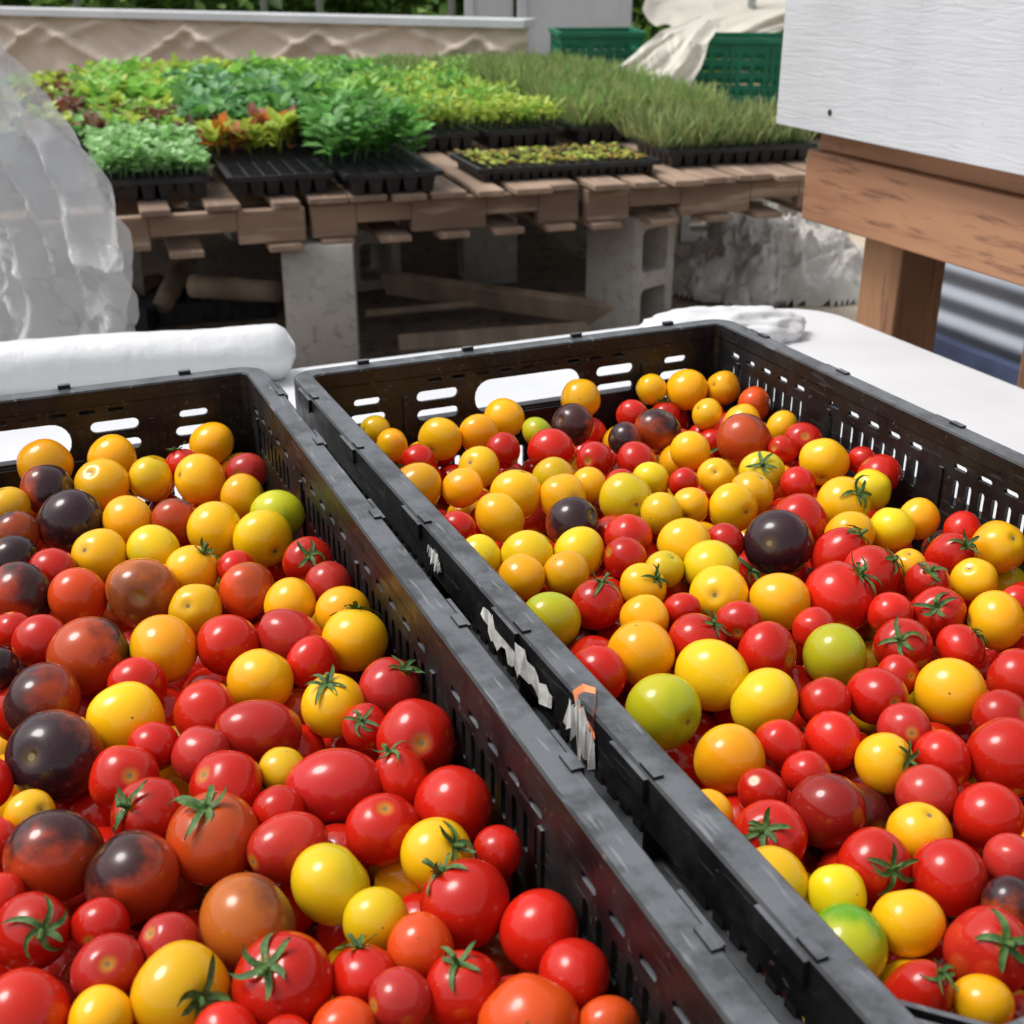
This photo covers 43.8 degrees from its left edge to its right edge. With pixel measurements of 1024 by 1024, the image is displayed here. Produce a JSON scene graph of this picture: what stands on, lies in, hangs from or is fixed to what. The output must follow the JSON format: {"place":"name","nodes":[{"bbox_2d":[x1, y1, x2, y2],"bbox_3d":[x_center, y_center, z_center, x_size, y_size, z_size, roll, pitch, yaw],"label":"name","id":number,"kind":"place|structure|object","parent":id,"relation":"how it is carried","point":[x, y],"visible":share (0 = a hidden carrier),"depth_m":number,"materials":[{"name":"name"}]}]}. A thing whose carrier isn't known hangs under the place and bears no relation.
{"place":"outdoors","nodes":[
{"label":"outdoors","id":0,"kind":"place"},
{"bbox_2d":[3,0,667,29],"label":"hedge backdrop","id":1,"kind":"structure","parent":0,"point":[291,7],"depth_m":10.97,"materials":[{"name":"green plant"}]},
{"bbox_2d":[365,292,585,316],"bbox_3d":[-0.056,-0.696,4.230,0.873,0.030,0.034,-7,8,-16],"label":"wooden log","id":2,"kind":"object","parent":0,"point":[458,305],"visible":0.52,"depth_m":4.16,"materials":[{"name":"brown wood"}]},
{"bbox_2d":[135,132,820,358],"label":"ground","id":3,"kind":"structure","parent":0,"point":[552,262],"depth_m":4.88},
{"bbox_2d":[0,36,138,341],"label":"clear plastic curtain","id":4,"kind":"object","parent":3,"relation":"on","point":[61,265],"visible":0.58,"depth_m":1.94,"materials":[{"name":"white plastic"}]},
{"bbox_2d":[116,216,132,286],"bbox_3d":[-1.015,-0.407,2.171,0.801,1.198,0.310,1,24,3],"label":"clear plastic curtain","id":5,"kind":"object","parent":3,"relation":"on","point":[125,243],"visible":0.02,"depth_m":2.09,"materials":[{"name":"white plastic"}]},
{"bbox_2d":[132,252,144,294],"bbox_3d":[-1.360,-0.867,4.271,0.195,0.395,0.195,-10,26,-22],"label":"concrete block","id":6,"kind":"object","parent":3,"relation":"on","point":[138,281],"depth_m":4.24,"materials":[{"name":"grey concrete"}]},
{"bbox_2d":[135,285,183,331],"bbox_3d":[-1.249,-0.705,4.301,0.260,0.080,0.380,6,25,14],"label":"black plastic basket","id":7,"kind":"object","parent":3,"relation":"on","point":[148,319],"visible":0.18,"depth_m":4.13,"materials":[{"name":"black plastic"}]},
{"bbox_2d":[132,273,163,294],"bbox_3d":[-1.278,-0.746,4.292,0.072,0.072,0.273,35,34,10],"label":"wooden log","id":8,"kind":"object","parent":7,"relation":"in","point":[153,280],"visible":0.27,"depth_m":4.34,"materials":[{"name":"brown wood"}]},
{"bbox_2d":[185,201,202,207],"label":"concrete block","id":9,"kind":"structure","parent":3,"relation":"on","point":[194,204],"depth_m":6.03,"materials":[{"name":"grey concrete"}]},
{"bbox_2d":[155,277,275,326],"bbox_3d":[-1.012,-0.719,4.332,0.380,0.080,0.260,-7,25,-16],"label":"black plastic basket","id":10,"kind":"object","parent":3,"relation":"on","point":[186,309],"visible":0.5,"depth_m":4.22,"materials":[{"name":"black plastic"}]},
{"bbox_2d":[153,258,198,312],"bbox_3d":[-1.141,-0.806,4.356,0.072,0.072,0.497,-2,31,-1],"label":"wooden log","id":11,"kind":"object","parent":10,"relation":"on","point":[173,285],"visible":0.79,"depth_m":4.23,"materials":[{"name":"brown wood"}]},
{"bbox_2d":[186,274,282,301],"bbox_3d":[-0.887,-0.713,4.073,0.300,0.078,0.078,7,41,15],"label":"wooden log","id":12,"kind":"object","parent":10,"relation":"on","point":[219,287],"visible":1,"depth_m":4.04,"materials":[{"name":"brown wood"}]},
{"bbox_2d":[224,232,237,240],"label":"concrete block","id":13,"kind":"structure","parent":3,"relation":"on","point":[231,236],"depth_m":5.36,"materials":[{"name":"grey concrete"}]},
{"bbox_2d":[0,15,528,74],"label":"rolled plastic sidewall","id":14,"kind":"object","parent":3,"relation":"on","point":[32,44],"visible":0.3,"depth_m":6.77,"materials":[{"name":"beige plastic"}]},
{"bbox_2d":[0,6,535,28],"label":"horizontal rail","id":15,"kind":"object","parent":14,"relation":"on","point":[434,21],"visible":1,"depth_m":6.57,"materials":[{"name":"white plastic"}]},
{"bbox_2d":[281,231,359,368],"bbox_3d":[-0.544,-0.588,3.650,0.195,0.395,0.195,-2,24,-5],"label":"concrete block","id":16,"kind":"object","parent":3,"relation":"on","point":[320,294],"depth_m":3.55,"materials":[{"name":"grey concrete"}]},
{"bbox_2d":[294,140,577,244],"bbox_3d":[-0.330,-1.032,4.012,0.786,0.133,1.074,-8,25,-16],"label":"wooden pallet","id":17,"kind":"object","parent":16,"relation":"on","point":[447,207],"visible":0.53,"depth_m":3.60,"materials":[{"name":"brown wood"}]},
{"bbox_2d":[206,144,334,197],"bbox_3d":[-0.706,-0.988,3.678,0.288,0.058,0.548,-8,25,-16],"label":"seedling tray","id":18,"kind":"object","parent":17,"relation":"on","point":[272,171],"visible":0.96,"depth_m":3.53,"materials":[{"name":"plastic"}]},
{"bbox_2d":[193,101,305,156],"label":"red lettuce seedlings","id":19,"kind":"object","parent":18,"relation":"on","point":[263,127],"visible":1,"depth_m":3.69,"materials":[{"name":"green plant"}]},
{"bbox_2d":[296,136,320,155],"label":"seedling tray","id":20,"kind":"object","parent":17,"relation":"on","point":[302,143],"visible":0.01,"depth_m":4.11,"materials":[{"name":"plastic"}]},
{"bbox_2d":[274,71,391,112],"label":"basil seedlings","id":21,"kind":"object","parent":20,"relation":"on","point":[316,91],"visible":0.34,"depth_m":4.22,"materials":[{"name":"green plant"}]},
{"bbox_2d":[310,143,442,194],"bbox_3d":[-0.404,-1.002,3.710,0.273,0.058,0.548,-8,25,-16],"label":"seedling tray","id":22,"kind":"object","parent":17,"relation":"on","point":[386,173],"visible":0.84,"depth_m":3.53,"materials":[{"name":"plastic"}]},
{"bbox_2d":[293,86,435,165],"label":"basil seedlings","id":23,"kind":"object","parent":22,"relation":"on","point":[340,124],"visible":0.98,"depth_m":3.58,"materials":[{"name":"green plant"}]},
{"bbox_2d":[394,112,479,151],"bbox_3d":[-0.326,-1.317,4.410,0.280,0.058,0.558,-8,25,-16],"label":"seedling tray","id":24,"kind":"object","parent":17,"relation":"on","point":[457,136],"visible":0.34,"depth_m":4.21,"materials":[{"name":"plastic"}]},
{"bbox_2d":[376,81,480,130],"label":"celery seedlings","id":25,"kind":"object","parent":24,"relation":"in","point":[438,102],"visible":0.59,"depth_m":4.23,"materials":[{"name":"green plant"}]},
{"bbox_2d":[354,220,400,291],"bbox_3d":[-0.536,-1.020,4.612,0.195,0.395,0.195,-13,27,-27],"label":"concrete block","id":26,"kind":"object","parent":3,"relation":"on","point":[385,256],"depth_m":4.61,"materials":[{"name":"grey concrete"}]},
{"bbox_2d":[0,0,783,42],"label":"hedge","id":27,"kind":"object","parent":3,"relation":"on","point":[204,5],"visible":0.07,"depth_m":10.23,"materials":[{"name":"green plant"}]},
{"bbox_2d":[73,0,755,83],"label":"greenhouse frame","id":28,"kind":"object","parent":3,"relation":"on","point":[751,4],"depth_m":8.35,"materials":[{"name":"grey metal"}]},
{"bbox_2d":[642,0,785,32],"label":"draped plastic sheet","id":29,"kind":"object","parent":28,"relation":"attached to","point":[765,16],"visible":0.55,"depth_m":7.14,"materials":[{"name":"beige plastic"}]},
{"bbox_2d":[458,185,516,283],"bbox_3d":[-0.092,-1.058,4.696,0.195,0.395,0.195,-3,24,-8],"label":"concrete block","id":30,"kind":"object","parent":3,"relation":"on","point":[486,256],"depth_m":4.65,"materials":[{"name":"grey concrete"}]},
{"bbox_2d":[464,0,512,17],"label":"white greenhouse door","id":31,"kind":"structure","parent":3,"relation":"on","point":[489,8],"depth_m":7.51,"materials":[{"name":"plastic"}]},
{"bbox_2d":[397,322,589,349],"bbox_3d":[0.010,-0.562,4.031,0.746,0.052,0.021,-6,11,-13],"label":"wooden plank","id":32,"kind":"object","parent":3,"relation":"on","point":[438,339],"visible":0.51,"depth_m":4.00,"materials":[{"name":"brown wood"}]},
{"bbox_2d":[381,270,614,323],"bbox_3d":[-0.039,-0.698,4.164,0.858,0.083,0.033,12,51,22],"label":"wooden plank","id":33,"kind":"object","parent":3,"relation":"on","point":[518,301],"visible":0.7,"depth_m":4.15,"materials":[{"name":"brown wood"}]},
{"bbox_2d":[0,309,1023,997],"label":"white plastic table","id":34,"kind":"object","parent":3,"relation":"on","point":[982,403],"visible":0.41,"depth_m":1.57,"materials":[{"name":"white plastic"}]},
{"bbox_2d":[0,324,295,394],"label":"plastic film roll","id":35,"kind":"object","parent":34,"relation":"on","point":[32,365],"visible":0.72,"depth_m":1.52,"materials":[{"name":"white plastic"}]},
{"bbox_2d":[0,367,780,1023],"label":"plastic harvest crate","id":36,"kind":"object","parent":34,"relation":"on","point":[648,931],"visible":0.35,"depth_m":0.59,"materials":[{"name":"black plastic"}]},
{"bbox_2d":[0,422,639,1023],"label":"cherry tomatoes","id":37,"kind":"object","parent":36,"relation":"in","point":[234,788],"visible":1,"depth_m":0.57,"materials":[{"name":"red food"}]},
{"bbox_2d":[294,319,1023,1023],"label":"plastic harvest crate","id":38,"kind":"object","parent":34,"relation":"on","point":[702,851],"visible":0.24,"depth_m":0.79,"materials":[{"name":"black plastic"}]},
{"bbox_2d":[427,545,595,769],"bbox_3d":[-0.001,0.065,0.649,0.014,0.035,0.210,-10,26,-21],"label":"torn paper label","id":39,"kind":"object","parent":38,"relation":"attached to","point":[575,720],"visible":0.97,"depth_m":0.60,"materials":[{"name":"white paper"}]},
{"bbox_2d":[360,369,1023,1023],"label":"cherry tomatoes","id":40,"kind":"object","parent":38,"relation":"in","point":[788,645],"visible":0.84,"depth_m":0.71,"materials":[{"name":"food"}]},
{"bbox_2d":[631,305,806,343],"bbox_3d":[0.280,-0.256,1.732,0.275,0.048,0.106,-6,25,-14],"label":"white cloth bundle","id":41,"kind":"object","parent":34,"relation":"on","point":[783,327],"visible":0.45,"depth_m":1.72,"materials":[{"name":"white fabric"}]},
{"bbox_2d":[517,0,631,59],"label":"white greenhouse door","id":42,"kind":"structure","parent":3,"relation":"on","point":[547,14],"depth_m":7.33,"materials":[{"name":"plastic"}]},
{"bbox_2d":[586,206,675,331],"bbox_3d":[0.371,-0.753,4.018,0.195,0.395,0.195,22,32,39],"label":"concrete block","id":43,"kind":"object","parent":3,"relation":"on","point":[629,271],"depth_m":3.96,"materials":[{"name":"grey concrete"}]},
{"bbox_2d":[650,205,677,253],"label":"concrete block","id":44,"kind":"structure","parent":3,"relation":"on","point":[676,226],"depth_m":4.90,"materials":[{"name":"grey concrete"}]},
{"bbox_2d":[506,136,806,229],"bbox_3d":[0.458,-1.127,4.223,0.823,0.133,1.076,-8,25,-16],"label":"wooden pallet","id":45,"kind":"object","parent":44,"relation":"on","point":[707,193],"visible":0.43,"depth_m":3.80,"materials":[{"name":"brown wood"}]},
{"bbox_2d":[452,111,564,148],"bbox_3d":[-0.041,-1.355,4.495,0.280,0.058,0.558,-8,25,-16],"label":"seedling tray","id":46,"kind":"object","parent":45,"relation":"on","point":[519,134],"visible":0.67,"depth_m":4.29,"materials":[{"name":"plastic"}]},
{"bbox_2d":[443,78,567,128],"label":"celery seedlings","id":47,"kind":"object","parent":46,"relation":"in","point":[494,105],"visible":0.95,"depth_m":4.33,"materials":[{"name":"green plant"}]},
{"bbox_2d":[450,145,660,181],"bbox_3d":[0.127,-1.055,3.853,0.568,0.038,0.308,-8,25,-16],"label":"seedling tray","id":48,"kind":"object","parent":45,"relation":"on","point":[515,170],"visible":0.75,"depth_m":3.76,"materials":[{"name":"plastic"}]},
{"bbox_2d":[454,141,645,167],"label":"lettuce seedlings","id":49,"kind":"object","parent":48,"relation":"in","point":[485,153],"visible":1,"depth_m":3.84,"materials":[{"name":"green plant"}]},
{"bbox_2d":[531,113,635,143],"bbox_3d":[0.264,-1.395,4.585,0.280,0.058,0.558,-8,25,-16],"label":"seedling tray","id":50,"kind":"object","parent":45,"relation":"on","point":[602,133],"visible":0.34,"depth_m":4.36,"materials":[{"name":"plastic"}]},
{"bbox_2d":[629,137,817,166],"bbox_3d":[0.670,-1.161,4.069,0.508,0.053,0.308,-8,25,-16],"label":"seedling tray","id":51,"kind":"object","parent":45,"relation":"on","point":[751,152],"visible":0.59,"depth_m":3.96,"materials":[{"name":"plastic"}]},
{"bbox_2d":[601,92,816,149],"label":"onion seedlings","id":52,"kind":"object","parent":51,"relation":"on","point":[732,124],"visible":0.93,"depth_m":3.96,"materials":[{"name":"green plant"}]},
{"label":"seedling tray","id":53,"kind":"object","parent":45,"relation":"on","visible":0},
{"bbox_2d":[521,68,731,126],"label":"onion seedlings","id":54,"kind":"object","parent":53,"relation":"on","point":[589,100],"visible":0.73,"depth_m":4.42,"materials":[{"name":"green plant"}]},
{"bbox_2d":[672,240,767,305],"bbox_3d":[0.741,-0.886,4.559,0.486,0.187,0.396,18,30,35],"label":"crumpled tarp pile","id":55,"kind":"object","parent":3,"relation":"on","point":[718,281],"visible":0.51,"depth_m":4.44,"materials":[{"name":"grey plastic"}]},
{"bbox_2d":[677,198,770,242],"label":"concrete block","id":56,"kind":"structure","parent":3,"relation":"on","point":[688,231],"depth_m":5.33,"materials":[{"name":"grey concrete"}]},
{"bbox_2d":[681,202,863,306],"bbox_3d":[0.949,-0.975,4.603,0.768,0.314,0.677,-7,25,-16],"label":"crumpled tarp pile","id":57,"kind":"object","parent":3,"relation":"on","point":[797,259],"visible":0.85,"depth_m":4.43,"materials":[{"name":"grey plastic"}]},
{"bbox_2d":[776,0,1023,388],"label":"painted wooden cabinet","id":58,"kind":"object","parent":3,"relation":"on","point":[911,112],"visible":0.81,"depth_m":1.76,"materials":[{"name":"white"}]},
{"bbox_3d":[-1.509,-0.459,3.363,0.195,0.395,0.195,-6,25,-13],"label":"concrete block","id":59,"kind":"object","parent":3,"relation":"on","visible":0},
{"bbox_2d":[115,161,305,258],"bbox_3d":[-1.253,-0.900,3.719,1.140,0.133,1.067,-8,25,-16],"label":"wooden pallet","id":60,"kind":"object","parent":59,"relation":"on","point":[273,224],"visible":0.42,"depth_m":3.42,"materials":[{"name":"brown wood"}]},
{"bbox_2d":[77,134,86,152],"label":"seedling tray","id":61,"kind":"object","parent":60,"relation":"on","point":[83,146],"visible":0.05,"depth_m":3.97,"materials":[{"name":"plastic"}]},
{"bbox_2d":[104,165,213,201],"bbox_3d":[-1.030,-0.966,3.629,0.298,0.058,0.568,-8,25,-16],"label":"seedling tray","id":62,"kind":"object","parent":60,"relation":"on","point":[178,181],"visible":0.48,"depth_m":3.41,"materials":[{"name":"plastic"}]},
{"bbox_2d":[83,118,214,178],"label":"microgreen seedlings","id":63,"kind":"object","parent":62,"relation":"on","point":[123,146],"visible":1,"depth_m":3.42,"materials":[{"name":"green plant"}]},
{"bbox_2d":[196,136,297,161],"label":"seedling tray","id":64,"kind":"object","parent":60,"relation":"on","point":[294,141],"visible":0.09,"depth_m":4.01,"materials":[{"name":"plastic"}]},
{"bbox_2d":[166,72,304,125],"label":"kale seedlings","id":65,"kind":"object","parent":64,"relation":"in","point":[197,100],"visible":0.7,"depth_m":4.08,"materials":[{"name":"green plant"}]},
{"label":"seedling tray","id":66,"kind":"object","parent":60,"relation":"on","visible":0},
{"bbox_2d":[52,96,91,145],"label":"red lettuce seedlings","id":67,"kind":"object","parent":66,"relation":"on","point":[72,114],"visible":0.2,"depth_m":4.09,"materials":[{"name":"green plant"}]},
{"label":"seedling tray","id":68,"kind":"object","parent":60,"relation":"on","visible":0},
{"bbox_2d":[79,90,203,133],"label":"red lettuce seedlings","id":69,"kind":"object","parent":68,"relation":"in","point":[101,112],"visible":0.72,"depth_m":4.03,"materials":[{"name":"green plant"}]},
{"bbox_2d":[170,5,820,137],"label":"grass","id":70,"kind":"structure","parent":0,"point":[647,29],"depth_m":9.29,"materials":[{"name":"green plant"}]},
{"bbox_2d":[735,158,864,321],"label":"sandy path","id":71,"kind":"structure","parent":0,"point":[848,311],"depth_m":4.40,"materials":[{"name":"beige sand"}]},
{"bbox_2d":[933,263,1023,385],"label":"corrugated metal raised bed","id":72,"kind":"object","parent":71,"relation":"on","point":[980,325],"visible":0.15,"depth_m":2.80,"materials":[{"name":"metal"}]},
{"bbox_3d":[0.949,-1.749,6.118,1.700,0.494,0.900,-1,24,-3],"label":"wooden potting table","id":73,"kind":"object","parent":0,"visible":0},
{"bbox_2d":[549,27,646,66],"bbox_3d":[0.400,-2.173,6.092,0.414,0.250,0.374,-2,24,-5],"label":"green plastic crate","id":74,"kind":"object","parent":73,"relation":"on","point":[629,41],"visible":0.36,"depth_m":5.92,"materials":[{"name":"green plastic"}]},
{"bbox_2d":[692,32,782,107],"bbox_3d":[1.051,-1.945,5.596,0.534,0.280,0.394,4,24,8],"label":"green plastic crate","id":75,"kind":"object","parent":73,"relation":"on","point":[766,48],"visible":0.41,"depth_m":5.44,"materials":[{"name":"green plastic"}]},
{"bbox_2d":[616,15,720,84],"bbox_3d":[0.725,-1.919,5.318,0.251,0.254,0.771,15,28,30],"label":"draped plastic sheet","id":76,"kind":"object","parent":75,"relation":"on","point":[680,48],"visible":0.91,"depth_m":5.21,"materials":[{"name":"beige plastic"}]},
{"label":"seedling tray","id":77,"kind":"object","parent":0,"visible":0},
{"bbox_2d":[185,56,294,67],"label":"lettuce seedlings","id":78,"kind":"object","parent":77,"relation":"in","point":[280,58],"visible":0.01,"depth_m":5.83,"materials":[{"name":"green plant"}]},
{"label":"seedling tray","id":79,"kind":"object","parent":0,"visible":0},
{"bbox_2d":[460,53,671,102],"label":"onion seedlings","id":80,"kind":"object","parent":79,"relation":"on","point":[511,73],"visible":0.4,"depth_m":4.99,"materials":[{"name":"green plant"}]},
{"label":"seedling tray","id":81,"kind":"object","parent":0,"visible":0},
{"bbox_2d":[417,51,545,59],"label":"onion seedlings","id":82,"kind":"object","parent":81,"relation":"on","point":[483,54],"visible":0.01,"depth_m":6.08,"materials":[{"name":"green plant"}]},
{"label":"seedling tray","id":83,"kind":"object","parent":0,"visible":0},
{"bbox_2d":[40,82,89,105],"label":"red lettuce seedlings","id":84,"kind":"object","parent":83,"relation":"on","point":[53,92],"visible":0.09,"depth_m":4.48,"materials":[{"name":"green plant"}]},
{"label":"seedling tray","id":85,"kind":"object","parent":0,"visible":0},
{"bbox_2d":[249,61,341,89],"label":"celery seedlings","id":86,"kind":"object","parent":85,"relation":"in","point":[303,69],"visible":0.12,"depth_m":4.84,"materials":[{"name":"green plant"}]},
{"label":"seedling tray","id":87,"kind":"object","parent":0,"visible":0},
{"bbox_2d":[331,54,496,97],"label":"celery seedlings","id":88,"kind":"object","parent":87,"relation":"in","point":[418,80],"visible":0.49,"depth_m":4.87,"materials":[{"name":"green plant"}]},
{"bbox_3d":[-1.574,-1.303,4.616,1.140,0.131,1.076,-8,25,-16],"label":"wooden pallet","id":89,"kind":"object","parent":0,"visible":0},
{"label":"seedling tray","id":90,"kind":"object","parent":89,"relation":"on","visible":0},
{"bbox_2d":[68,68,191,106],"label":"lettuce seedlings","id":91,"kind":"object","parent":90,"relation":"in","point":[149,88],"visible":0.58,"depth_m":4.49,"materials":[{"name":"green plant"}]},
{"bbox_3d":[-0.645,-1.436,4.912,0.788,0.132,1.069,-8,25,-16],"label":"wooden pallet","id":92,"kind":"object","parent":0,"visible":0},
{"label":"seedling tray","id":93,"kind":"object","parent":92,"relation":"on","visible":0},
{"bbox_2d":[161,63,282,103],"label":"kale seedlings","id":94,"kind":"object","parent":93,"relation":"in","point":[198,73],"visible":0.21,"depth_m":4.65,"materials":[{"name":"green plant"}]},
{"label":"seedling tray","id":95,"kind":"object","parent":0,"visible":0},
{"bbox_2d":[287,52,413,64],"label":"celery seedlings","id":96,"kind":"object","parent":95,"relation":"in","point":[313,60],"visible":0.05,"depth_m":5.89,"materials":[{"name":"green plant"}]},
{"bbox_3d":[-1.903,-1.709,5.520,1.150,0.132,1.077,-8,25,-16],"label":"wooden pallet","id":97,"kind":"object","parent":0,"visible":0},
{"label":"seedling tray","id":98,"kind":"object","parent":97,"relation":"on","visible":0},
{"bbox_2d":[66,51,243,85],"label":"lettuce seedlings","id":99,"kind":"object","parent":98,"relation":"in","point":[103,68],"visible":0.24,"depth_m":5.16,"materials":[{"name":"green plant"}]},
{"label":"seedling tray","id":100,"kind":"object","parent":97,"relation":"on","visible":0},
{"bbox_2d":[31,69,76,87],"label":"red lettuce seedlings","id":101,"kind":"object","parent":100,"relation":"on","point":[48,78],"visible":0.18,"depth_m":5.08,"materials":[{"name":"green plant"}]},
{"bbox_3d":[-0.971,-1.840,5.812,0.780,0.132,1.072,-8,25,-16],"label":"wooden pallet","id":102,"kind":"object","parent":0,"visible":0},
{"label":"seedling tray","id":103,"kind":"object","parent":102,"relation":"on","visible":0},
{"bbox_2d":[229,49,388,78],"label":"kale seedlings","id":104,"kind":"object","parent":103,"relation":"on","point":[344,62],"visible":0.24,"depth_m":5.33,"materials":[{"name":"green plant"}]},
{"bbox_3d":[-0.186,-1.938,6.029,0.820,0.133,1.079,-8,25,-16],"label":"wooden pallet","id":105,"kind":"object","parent":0,"visible":0},
{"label":"seedling tray","id":106,"kind":"object","parent":105,"relation":"on","visible":0},
{"bbox_2d":[365,47,609,89],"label":"onion seedlings","id":107,"kind":"object","parent":106,"relation":"on","point":[402,63],"visible":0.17,"depth_m":5.51,"materials":[{"name":"green plant"}]}
]}

